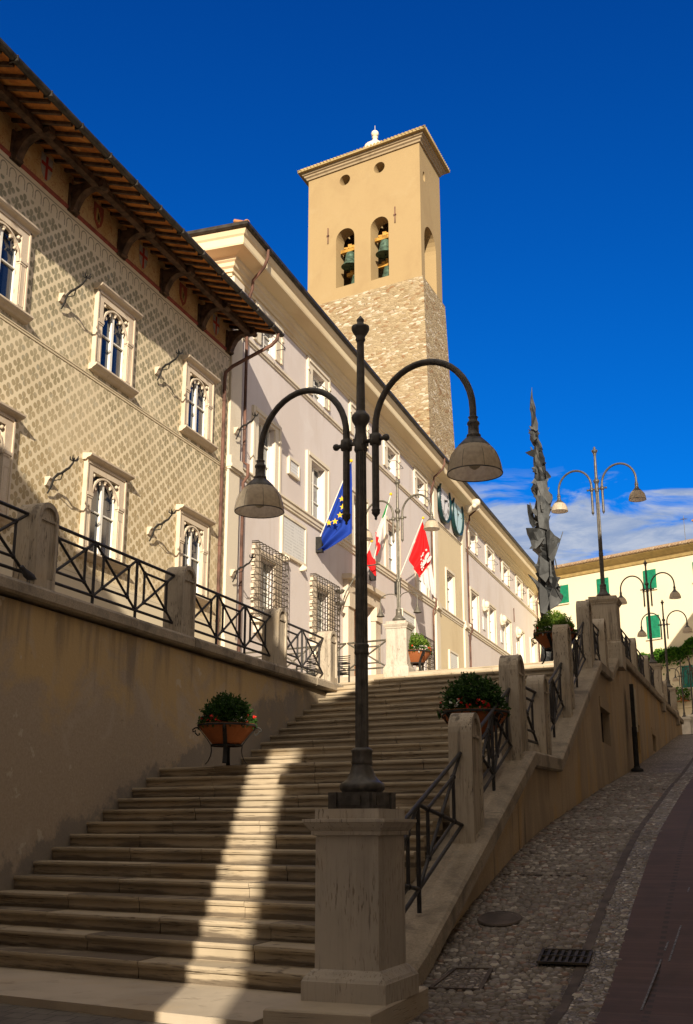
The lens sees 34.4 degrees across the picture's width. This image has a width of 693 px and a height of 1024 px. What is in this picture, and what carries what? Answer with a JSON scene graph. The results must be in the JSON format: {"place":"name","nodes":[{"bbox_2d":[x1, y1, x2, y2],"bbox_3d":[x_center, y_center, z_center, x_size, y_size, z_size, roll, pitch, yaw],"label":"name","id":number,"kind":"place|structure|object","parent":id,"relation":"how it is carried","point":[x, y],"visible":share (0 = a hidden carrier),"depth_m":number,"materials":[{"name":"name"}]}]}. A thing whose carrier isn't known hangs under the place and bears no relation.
{"place":"outdoors","nodes":[
{"label":"outdoors","id":0,"kind":"place"},
{"bbox_2d":[0,1003,167,1023],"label":"square","id":1,"kind":"structure","parent":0,"point":[13,1014],"depth_m":8.85,"materials":[{"name":"stone"}]},
{"bbox_2d":[0,573,343,890],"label":"retaining wall","id":2,"kind":"structure","parent":1,"relation":"on","point":[95,720],"depth_m":15.60,"materials":[{"name":"paint"}]},
{"bbox_2d":[0,500,29,573],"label":"iron railing","id":3,"kind":"object","parent":2,"relation":"on","point":[11,554],"visible":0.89,"depth_m":14.39,"materials":[{"name":"metal"}]},
{"bbox_2d":[12,502,58,590],"bbox_3d":[-4.122,0.462,14.885,0.350,1.180,0.460,-5,-17,19],"label":"stone post","id":4,"kind":"object","parent":2,"relation":"on","point":[37,541],"visible":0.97,"depth_m":14.75,"materials":[{"name":"stone"}]},
{"bbox_2d":[55,525,174,623],"bbox_3d":[-3.449,1.065,16.726,0.067,1.030,3.660,-5,-17,19],"label":"iron railing","id":5,"kind":"object","parent":2,"relation":"on","point":[92,594],"visible":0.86,"depth_m":16.65,"materials":[{"name":"metal"}]},
{"bbox_2d":[163,566,195,636],"bbox_3d":[-2.769,1.487,18.605,0.350,1.180,0.460,-5,-17,19],"label":"stone post","id":6,"kind":"object","parent":2,"relation":"on","point":[181,601],"visible":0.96,"depth_m":18.46,"materials":[{"name":"stone"}]},
{"bbox_2d":[195,583,270,656],"bbox_3d":[-2.103,2.082,20.425,0.067,1.030,3.630,-5,-17,19],"label":"iron railing","id":7,"kind":"object","parent":2,"relation":"on","point":[218,596],"visible":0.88,"depth_m":20.43,"materials":[{"name":"metal"}]},
{"bbox_2d":[262,608,287,666],"bbox_3d":[-1.429,2.503,22.290,0.350,1.180,0.460,-5,-17,19],"label":"stone post","id":8,"kind":"object","parent":2,"relation":"on","point":[276,634],"visible":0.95,"depth_m":22.14,"materials":[{"name":"stone"}]},
{"bbox_2d":[287,622,323,674],"bbox_3d":[-0.940,2.962,23.623,0.067,1.026,2.559,-5,-17,19],"label":"iron railing","id":9,"kind":"object","parent":2,"relation":"on","point":[301,663],"visible":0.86,"depth_m":23.74,"materials":[{"name":"metal"}]},
{"bbox_2d":[316,631,337,682],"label":"stone post","id":10,"kind":"object","parent":2,"relation":"on","point":[329,655],"visible":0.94,"depth_m":24.85,"materials":[{"name":"stone"}]},
{"bbox_2d":[263,808,428,1023],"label":"stone pedestal","id":11,"kind":"object","parent":1,"relation":"on","point":[362,972],"visible":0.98,"depth_m":8.50,"materials":[{"name":"stone"}]},
{"bbox_2d":[234,316,502,808],"bbox_3d":[0.125,0.302,9.542,2.635,4.310,0.465,-10,-18,31],"label":"street lamp","id":12,"kind":"object","parent":11,"relation":"on","point":[474,457],"visible":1,"depth_m":9.49,"materials":[{"name":"metal"}]},
{"bbox_2d":[0,967,300,1023],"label":"stone pavement","id":13,"kind":"structure","parent":0,"point":[160,1001],"depth_m":9.38,"materials":[{"name":"stone"}]},
{"bbox_2d":[0,661,553,992],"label":"stone staircase","id":14,"kind":"structure","parent":13,"relation":"on","point":[204,875],"depth_m":13.20,"materials":[{"name":"stone"}]},
{"bbox_2d":[192,722,261,764],"bbox_3d":[-1.757,3.409,16.434,0.866,0.575,0.866,-14,-21,40],"label":"planter","id":15,"kind":"object","parent":14,"relation":"on","point":[225,736],"visible":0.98,"depth_m":16.23,"materials":[{"name":"ceramic"}]},
{"bbox_2d":[199,690,255,722],"bbox_3d":[-1.761,2.970,16.556,0.863,0.670,0.824,-5,-17,19],"label":"shrub","id":16,"kind":"object","parent":15,"relation":"in","point":[227,705],"visible":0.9,"depth_m":16.37,"materials":[{"name":"green plant"}]},
{"bbox_2d":[197,714,257,729],"bbox_3d":[-1.763,3.098,16.523,0.898,0.262,0.890,-5,-17,19],"label":"begonia","id":17,"kind":"object","parent":15,"relation":"in","point":[213,718],"visible":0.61,"depth_m":16.25,"materials":[{"name":"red plant"}]},
{"bbox_2d":[438,708,509,757],"bbox_3d":[1.745,3.043,15.257,0.970,0.644,0.970,-2,-16,7],"label":"planter","id":18,"kind":"object","parent":14,"relation":"on","point":[498,714],"visible":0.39,"depth_m":14.97,"materials":[{"name":"ceramic"}]},
{"bbox_2d":[439,671,507,709],"bbox_3d":[1.743,2.551,15.391,0.967,0.750,0.923,4,-16,-15],"label":"shrub","id":19,"kind":"object","parent":18,"relation":"in","point":[476,687],"visible":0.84,"depth_m":15.19,"materials":[{"name":"green plant"}]},
{"bbox_2d":[437,698,511,718],"bbox_3d":[1.738,2.693,15.353,1.005,0.294,0.997,4,-16,-15],"label":"begonia","id":20,"kind":"object","parent":18,"relation":"in","point":[445,706],"visible":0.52,"depth_m":15.05,"materials":[{"name":"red plant"}]},
{"bbox_2d":[531,631,579,663],"bbox_3d":[4.165,2.714,22.267,0.866,0.575,0.866,5,-16,-17],"label":"planter","id":21,"kind":"object","parent":14,"relation":"on","point":[545,641],"visible":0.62,"depth_m":22.11,"materials":[{"name":"ceramic"}]},
{"bbox_2d":[533,610,577,632],"bbox_3d":[4.168,2.274,22.396,0.863,0.676,0.855,13,-20,-39],"label":"shrub","id":22,"kind":"object","parent":21,"relation":"in","point":[556,618],"visible":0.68,"depth_m":22.24,"materials":[{"name":"green plant"}]},
{"bbox_2d":[0,595,325,693],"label":"terrace walk","id":23,"kind":"structure","parent":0,"point":[315,690],"depth_m":20.07,"materials":[{"name":"stone"}]},
{"bbox_2d":[0,38,284,645],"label":"painted palazzo","id":24,"kind":"structure","parent":23,"relation":"on","point":[127,304],"depth_m":29.09,"materials":[{"name":"paint"}]},
{"bbox_2d":[0,401,26,528],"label":"window","id":25,"kind":"structure","parent":24,"relation":"in","point":[9,416],"depth_m":24.81,"materials":[{"name":"stone"}]},
{"bbox_2d":[0,196,41,324],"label":"window","id":26,"kind":"structure","parent":24,"relation":"in","point":[11,253],"depth_m":25.86,"materials":[{"name":"stone"}]},
{"bbox_2d":[76,452,134,572],"bbox_3d":[-6.147,0.056,28.566,0.360,2.660,2.160,-5,-17,19],"label":"window","id":27,"kind":"structure","parent":24,"relation":"in","point":[100,500],"depth_m":28.66,"materials":[{"name":"stone"}]},
{"bbox_2d":[88,282,143,397],"bbox_3d":[-6.147,-4.557,29.856,0.360,2.440,2.160,-5,-17,19],"label":"window","id":28,"kind":"structure","parent":24,"relation":"in","point":[110,335],"depth_m":29.89,"materials":[{"name":"stone"}]},
{"bbox_2d":[175,504,215,606],"bbox_3d":[-4.509,1.314,33.064,0.360,2.660,2.160,-5,-17,19],"label":"window","id":29,"kind":"structure","parent":24,"relation":"in","point":[192,545],"depth_m":33.33,"materials":[{"name":"stone"}]},
{"bbox_2d":[179,354,220,452],"bbox_3d":[-4.509,-3.299,34.354,0.360,2.440,2.160,-5,-17,19],"label":"window","id":30,"kind":"structure","parent":24,"relation":"in","point":[196,397],"depth_m":34.40,"materials":[{"name":"stone"}]},
{"bbox_2d":[0,0,692,565],"label":"sky","id":31,"kind":"structure","parent":0,"point":[562,130],"materials":[{"name":"blue"}]},
{"bbox_2d":[337,661,553,683],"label":"piazza","id":32,"kind":"structure","parent":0,"point":[352,679],"depth_m":31.47,"materials":[{"name":"stone"}]},
{"bbox_2d":[245,643,345,673],"bbox_3d":[-1.637,4.661,34.168,3.801,1.046,0.079,-9,-18,30],"label":"iron railing","id":33,"kind":"object","parent":32,"relation":"on","point":[313,647],"visible":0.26,"depth_m":34.01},
{"bbox_2d":[296,655,350,682],"bbox_3d":[-0.570,3.905,27.035,1.242,0.861,0.526,-9,-18,30],"label":"bench","id":34,"kind":"object","parent":32,"relation":"on","point":[339,668],"visible":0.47,"depth_m":27.00,"materials":[{"name":"black metal"}]},
{"bbox_2d":[187,219,539,676],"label":"grey palazzo","id":35,"kind":"structure","parent":32,"relation":"on","point":[480,609],"depth_m":45.31,"materials":[{"name":"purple paint"}]},
{"bbox_2d":[250,405,281,492],"bbox_3d":[-2.922,-2.165,39.412,0.370,2.500,2.480,-5,-17,19],"label":"window","id":36,"kind":"structure","parent":35,"relation":"in","point":[256,427],"depth_m":39.90,"materials":[{"name":"white glass"}]},
{"bbox_2d":[253,300,285,365],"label":"window","id":37,"kind":"structure","parent":35,"relation":"in","point":[263,339],"depth_m":41.07,"materials":[{"name":"white glass"}]},
{"bbox_2d":[250,540,288,635],"bbox_3d":[-2.730,2.744,38.245,0.600,3.056,2.552,-5,-17,19],"label":"window","id":38,"kind":"structure","parent":35,"relation":"in","point":[260,573],"depth_m":38.08,"materials":[{"name":"stone"}]},
{"bbox_2d":[279,513,306,571],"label":"wall plaque","id":39,"kind":"object","parent":35,"relation":"attached to","point":[293,539],"depth_m":41.01,"materials":[{"name":"stone"}]},
{"bbox_2d":[287,456,299,480],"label":"wall plaque","id":40,"kind":"object","parent":35,"relation":"attached to","point":[293,468],"depth_m":41.62,"materials":[{"name":"stone"}]},
{"bbox_2d":[305,450,329,523],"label":"window","id":41,"kind":"structure","parent":35,"relation":"in","point":[312,475],"depth_m":44.38,"materials":[{"name":"white glass"}]},
{"bbox_2d":[306,355,331,411],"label":"window","id":42,"kind":"structure","parent":35,"relation":"in","point":[311,366],"depth_m":45.42,"materials":[{"name":"white glass"}]},
{"bbox_2d":[309,573,339,655],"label":"window","id":43,"kind":"structure","parent":35,"relation":"in","point":[316,612],"depth_m":42.92,"materials":[{"name":"stone"}]},
{"bbox_2d":[316,459,352,552],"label":"european flag","id":44,"kind":"object","parent":35,"relation":"attached to","point":[336,529],"visible":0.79,"depth_m":43.38,"materials":[{"name":"blue fabric"}]},
{"bbox_2d":[349,487,368,550],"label":"window","id":45,"kind":"structure","parent":35,"relation":"in","point":[352,536],"depth_m":48.09,"materials":[{"name":"white glass"}]},
{"bbox_2d":[349,399,369,448],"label":"window","id":46,"kind":"structure","parent":35,"relation":"in","point":[352,407],"depth_m":48.93,"materials":[{"name":"white glass"}]},
{"bbox_2d":[367,540,375,575],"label":"red pennant","id":47,"kind":"object","parent":35,"relation":"attached to","point":[370,560],"visible":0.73,"depth_m":47.66,"materials":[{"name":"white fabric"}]},
{"bbox_2d":[297,125,454,459],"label":"bell tower","id":48,"kind":"structure","parent":35,"relation":"on","point":[364,197],"depth_m":82.53,"materials":[{"name":"paint"}]},
{"bbox_2d":[341,244,354,270],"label":"church bell","id":49,"kind":"object","parent":48,"relation":"hanging from","point":[348,263],"visible":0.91,"depth_m":84.09,"materials":[{"name":"green metal"}]},
{"bbox_2d":[375,231,388,258],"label":"church bell","id":50,"kind":"object","parent":48,"relation":"hanging from","point":[383,250],"visible":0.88,"depth_m":82.63,"materials":[{"name":"green metal"}]},
{"bbox_2d":[369,493,391,580],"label":"italian flag","id":51,"kind":"object","parent":35,"relation":"attached to","point":[372,576],"visible":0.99,"depth_m":49.84,"materials":[{"name":"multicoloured fabric"}]},
{"bbox_2d":[384,515,401,577],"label":"window","id":52,"kind":"structure","parent":35,"relation":"in","point":[388,544],"depth_m":53.16,"materials":[{"name":"white glass"}]},
{"bbox_2d":[383,440,402,479],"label":"window","id":53,"kind":"structure","parent":35,"relation":"in","point":[387,461],"depth_m":54.70,"materials":[{"name":"white glass"}]},
{"bbox_2d":[401,608,415,636],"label":"wall plaque","id":54,"kind":"object","parent":35,"relation":"attached to","point":[409,616],"depth_m":54.82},
{"bbox_2d":[394,517,435,597],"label":"town flag","id":55,"kind":"object","parent":35,"relation":"attached to","point":[420,559],"visible":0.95,"depth_m":52.95,"materials":[{"name":"red fabric"}]},
{"bbox_2d":[414,541,429,596],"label":"window","id":56,"kind":"structure","parent":35,"relation":"in","point":[418,582],"depth_m":58.12,"materials":[{"name":"white glass"}]},
{"bbox_2d":[413,467,430,506],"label":"window","id":57,"kind":"structure","parent":35,"relation":"in","point":[416,486],"depth_m":59.26,"materials":[{"name":"white glass"}]},
{"bbox_2d":[416,633,435,670],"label":"window","id":58,"kind":"structure","parent":35,"relation":"in","point":[428,662],"depth_m":57.06,"materials":[{"name":"stone"}]},
{"bbox_2d":[437,483,451,523],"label":"wall clock","id":59,"kind":"object","parent":35,"relation":"attached to","point":[444,504],"depth_m":62.90,"materials":[{"name":"white metal"}]},
{"bbox_2d":[445,567,455,615],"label":"window","id":60,"kind":"structure","parent":35,"relation":"in","point":[447,579],"depth_m":63.74,"materials":[{"name":"white glass"}]},
{"bbox_2d":[448,649,458,668],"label":"wall plaque","id":61,"kind":"object","parent":35,"relation":"attached to","point":[453,659],"depth_m":62.12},
{"bbox_2d":[451,498,463,536],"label":"wall clock","id":62,"kind":"object","parent":35,"relation":"attached to","point":[457,516],"depth_m":65.69,"materials":[{"name":"glass"}]},
{"bbox_2d":[469,586,479,631],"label":"window","id":63,"kind":"structure","parent":35,"relation":"in","point":[472,590],"depth_m":69.24,"materials":[{"name":"white glass"}]},
{"bbox_2d":[468,525,480,554],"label":"window","id":64,"kind":"structure","parent":35,"relation":"in","point":[470,530],"depth_m":70.34,"materials":[{"name":"white glass"}]},
{"bbox_2d":[485,543,494,571],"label":"window","id":65,"kind":"structure","parent":35,"relation":"in","point":[487,548],"depth_m":74.57,"materials":[{"name":"white glass"}]},
{"bbox_2d":[487,602,497,644],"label":"window","id":66,"kind":"structure","parent":35,"relation":"in","point":[491,606],"depth_m":73.83,"materials":[{"name":"white glass"}]},
{"bbox_2d":[501,560,510,586],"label":"window","id":67,"kind":"structure","parent":35,"relation":"in","point":[503,565],"depth_m":79.46,"materials":[{"name":"white stone"}]},
{"bbox_2d":[503,615,512,654],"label":"window","id":68,"kind":"structure","parent":35,"relation":"in","point":[509,621],"depth_m":78.61,"materials":[{"name":"white stone"}]},
{"bbox_2d":[383,620,415,676],"bbox_3d":[1.535,4.195,32.489,0.763,2.000,0.763,-5,-17,19],"label":"stone pedestal","id":69,"kind":"object","parent":32,"relation":"on","point":[398,636],"visible":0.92,"depth_m":32.27,"materials":[{"name":"stone"}]},
{"bbox_2d":[347,639,385,670],"bbox_3d":[0.610,4.205,32.900,1.380,0.850,0.079,-9,-18,30],"label":"iron railing","id":70,"kind":"object","parent":69,"relation":"attached to","point":[373,650],"visible":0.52,"depth_m":32.78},
{"bbox_2d":[367,478,439,620],"bbox_3d":[1.535,1.099,33.355,2.767,4.420,0.488,-10,-18,31],"label":"street lamp","id":71,"kind":"object","parent":69,"relation":"on","point":[431,523],"visible":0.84,"depth_m":33.33,"materials":[{"name":"metal"}]},
{"bbox_2d":[408,649,432,670],"bbox_3d":[2.002,4.399,32.610,0.996,0.661,0.996,-5,-16,16],"label":"planter","id":72,"kind":"object","parent":32,"relation":"on","point":[418,658],"visible":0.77,"depth_m":32.35,"materials":[{"name":"ceramic"}]},
{"bbox_2d":[409,632,431,648],"bbox_3d":[1.998,3.893,32.758,0.983,0.777,0.992,2,-16,-5],"label":"shrub","id":73,"kind":"object","parent":72,"relation":"in","point":[416,641],"visible":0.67,"depth_m":32.48,"materials":[{"name":"green plant"}]},
{"bbox_2d":[525,389,562,661],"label":"steel sculpture","id":74,"kind":"object","parent":32,"relation":"on","point":[544,540],"visible":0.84,"depth_m":42.76,"materials":[{"name":"metal"}]},
{"bbox_2d":[681,717,691,733],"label":"stone pedestal","id":75,"kind":"object","parent":32,"relation":"on","point":[686,727],"visible":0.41,"depth_m":62.76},
{"bbox_2d":[665,660,692,716],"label":"street lamp","id":76,"kind":"object","parent":75,"relation":"on","point":[679,676],"visible":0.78,"depth_m":63.73,"materials":[{"name":"metal"}]},
{"bbox_2d":[407,735,692,1023],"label":"street","id":77,"kind":"structure","parent":0,"point":[675,755],"depth_m":11.84,"materials":[{"name":"stone"}]},
{"bbox_2d":[428,967,492,990],"bbox_3d":[1.027,4.104,9.856,0.465,0.122,0.655,-5,-17,19],"label":"inspection cover","id":78,"kind":"object","parent":77,"relation":"on","point":[451,978],"visible":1,"depth_m":9.83,"materials":[{"name":"stone"}]},
{"bbox_2d":[477,911,522,925],"bbox_3d":[1.582,4.192,11.555,0.470,0.116,0.470,-5,-17,19],"label":"manhole cover","id":79,"kind":"object","parent":77,"relation":"on","point":[495,918],"visible":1,"depth_m":11.53,"materials":[{"name":"metal"}]},
{"bbox_2d":[405,657,683,985],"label":"flank wall","id":80,"kind":"structure","parent":77,"relation":"on","point":[533,794],"depth_m":16.97,"materials":[{"name":"paint"}]},
{"bbox_2d":[404,752,463,912],"bbox_3d":[0.707,3.290,11.025,0.067,2.042,3.702,-5,-17,19],"label":"iron railing","id":81,"kind":"object","parent":80,"relation":"on","point":[413,813],"visible":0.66,"depth_m":11.39,"materials":[{"name":"metal"}]},
{"bbox_2d":[448,712,484,843],"bbox_3d":[1.405,3.131,13.138,0.280,1.533,0.540,-5,-17,19],"label":"stone post","id":82,"kind":"object","parent":80,"relation":"on","point":[464,734],"visible":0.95,"depth_m":12.98,"materials":[{"name":"stone"}]},
{"bbox_2d":[480,688,511,791],"bbox_3d":[1.910,3.025,14.662,0.067,1.723,2.536,-5,-17,19],"label":"iron railing","id":83,"kind":"object","parent":80,"relation":"on","point":[491,729],"visible":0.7,"depth_m":14.68,"materials":[{"name":"metal"}]},
{"bbox_2d":[499,655,527,760],"bbox_3d":[2.415,2.853,16.204,0.280,1.566,0.540,-5,-17,19],"label":"stone post","id":84,"kind":"object","parent":80,"relation":"on","point":[511,672],"visible":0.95,"depth_m":16.05,"materials":[{"name":"stone"}]},
{"bbox_2d":[525,686,537,743],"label":"iron railing","id":85,"kind":"object","parent":80,"relation":"on","point":[531,730],"visible":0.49,"depth_m":17.53,"materials":[{"name":"metal"}]},
{"bbox_2d":[526,675,551,754],"bbox_3d":[3.120,3.366,18.147,0.280,1.448,0.540,-5,-17,19],"label":"stone post","id":86,"kind":"object","parent":80,"relation":"on","point":[538,684],"visible":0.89,"depth_m":17.97,"materials":[{"name":"stone"}]},
{"bbox_2d":[548,662,563,736],"bbox_3d":[3.611,3.315,19.617,0.067,1.686,2.456,-5,-17,19],"label":"iron railing","id":87,"kind":"object","parent":80,"relation":"on","point":[553,697],"visible":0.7,"depth_m":19.84,"materials":[{"name":"metal"}]},
{"bbox_2d":[552,624,574,717],"bbox_3d":[4.102,3.025,21.153,0.280,1.811,0.540,-5,-17,19],"label":"stone post","id":88,"kind":"object","parent":80,"relation":"on","point":[562,643],"visible":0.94,"depth_m":20.99,"materials":[{"name":"stone"}]},
{"bbox_2d":[572,622,585,686],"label":"iron railing","id":89,"kind":"object","parent":80,"relation":"on","point":[576,659],"visible":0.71,"depth_m":23.14,"materials":[{"name":"metal"}]},
{"bbox_2d":[576,600,594,667],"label":"stone post","id":90,"kind":"object","parent":80,"relation":"on","point":[584,611],"visible":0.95,"depth_m":24.49,"materials":[{"name":"stone"}]},
{"bbox_2d":[593,624,600,660],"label":"iron railing","id":91,"kind":"object","parent":80,"relation":"on","point":[596,642],"visible":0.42,"depth_m":26.39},
{"bbox_2d":[592,618,608,667],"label":"stone post","id":92,"kind":"object","parent":80,"relation":"on","point":[600,624],"visible":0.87,"depth_m":27.03,"materials":[{"name":"stone"}]},
{"bbox_2d":[599,696,610,741],"bbox_3d":[5.717,4.786,25.465,0.385,0.980,1.940,-5,-17,19],"label":"window","id":93,"kind":"structure","parent":80,"relation":"in","point":[603,704],"depth_m":25.68,"materials":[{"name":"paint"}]},
{"bbox_2d":[585,595,626,670],"bbox_3d":[6.750,3.166,29.140,0.847,1.860,0.847,-5,-17,19],"label":"stone pedestal","id":94,"kind":"object","parent":80,"relation":"on","point":[606,608],"visible":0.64,"depth_m":28.88,"materials":[{"name":"stone"}]},
{"bbox_2d":[551,447,645,595],"bbox_3d":[6.750,0.243,29.957,2.635,4.210,0.465,-10,-18,31],"label":"street lamp","id":95,"kind":"object","parent":94,"relation":"on","point":[637,494],"visible":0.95,"depth_m":30.02,"materials":[{"name":"metal"}]},
{"bbox_2d":[621,629,631,662],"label":"iron railing","id":96,"kind":"object","parent":80,"relation":"on","point":[627,648],"visible":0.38,"depth_m":33.53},
{"bbox_2d":[627,638,637,668],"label":"stone post","id":97,"kind":"object","parent":80,"relation":"on","point":[633,647],"visible":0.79,"depth_m":34.79,"materials":[{"name":"stone"}]},
{"bbox_2d":[649,663,665,711],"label":"stone pedestal","id":98,"kind":"object","parent":80,"relation":"on","point":[657,669],"visible":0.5,"depth_m":43.43,"materials":[{"name":"stone"}]},
{"bbox_2d":[619,560,680,663],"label":"street lamp","id":99,"kind":"object","parent":98,"relation":"on","point":[674,593],"visible":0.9,"depth_m":44.51,"materials":[{"name":"metal"}]},
{"bbox_2d":[668,687,679,725],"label":"stone pedestal","id":100,"kind":"object","parent":80,"relation":"on","point":[673,697],"visible":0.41,"depth_m":51.83,"materials":[{"name":"stone"}]},
{"bbox_2d":[637,600,692,687],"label":"street lamp","id":101,"kind":"object","parent":100,"relation":"on","point":[686,629],"visible":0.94,"depth_m":52.94,"materials":[{"name":"metal"}]},
{"bbox_2d":[536,948,592,965],"bbox_3d":[1.995,4.062,10.230,0.468,0.099,0.375,-5,-17,19],"label":"drain grate","id":102,"kind":"object","parent":77,"relation":"on","point":[564,957],"visible":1,"depth_m":10.22,"materials":[{"name":"metal"}]},
{"bbox_2d":[544,758,692,1023],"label":"gutter strip","id":103,"kind":"object","parent":77,"relation":"on","point":[555,1017],"visible":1,"depth_m":11.47,"materials":[{"name":"stone"}]},
{"bbox_2d":[558,762,692,1023],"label":"cobbled edge","id":104,"kind":"object","parent":77,"relation":"on","point":[597,955],"visible":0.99,"depth_m":10.74,"materials":[{"name":"stone"}]},
{"bbox_2d":[629,684,643,771],"bbox_3d":[7.691,5.760,29.884,0.340,2.280,0.666,-5,-17,19],"label":"sign post","id":105,"kind":"object","parent":77,"relation":"on","point":[633,705],"visible":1,"depth_m":29.69,"materials":[{"name":"black metal"}]},
{"bbox_2d":[592,779,692,1023],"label":"brick lane","id":106,"kind":"structure","parent":77,"relation":"on","point":[661,911],"depth_m":10.53,"materials":[{"name":"brick"}]},
{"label":"upper road","id":107,"kind":"structure","parent":0,"visible":0},
{"bbox_2d":[537,519,692,716],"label":"yellow house","id":108,"kind":"structure","parent":107,"relation":"on","point":[579,580],"depth_m":83.37,"materials":[{"name":"paint"}]},
{"bbox_2d":[638,636,692,674],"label":"creeper","id":109,"kind":"object","parent":108,"relation":"attached to","point":[683,650],"visible":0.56,"depth_m":80.40,"materials":[{"name":"green plant"}]},
{"bbox_2d":[676,684,690,702],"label":"pot plant","id":110,"kind":"object","parent":108,"relation":"attached to","point":[686,694],"visible":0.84,"depth_m":79.37,"materials":[{"name":"green plant"}]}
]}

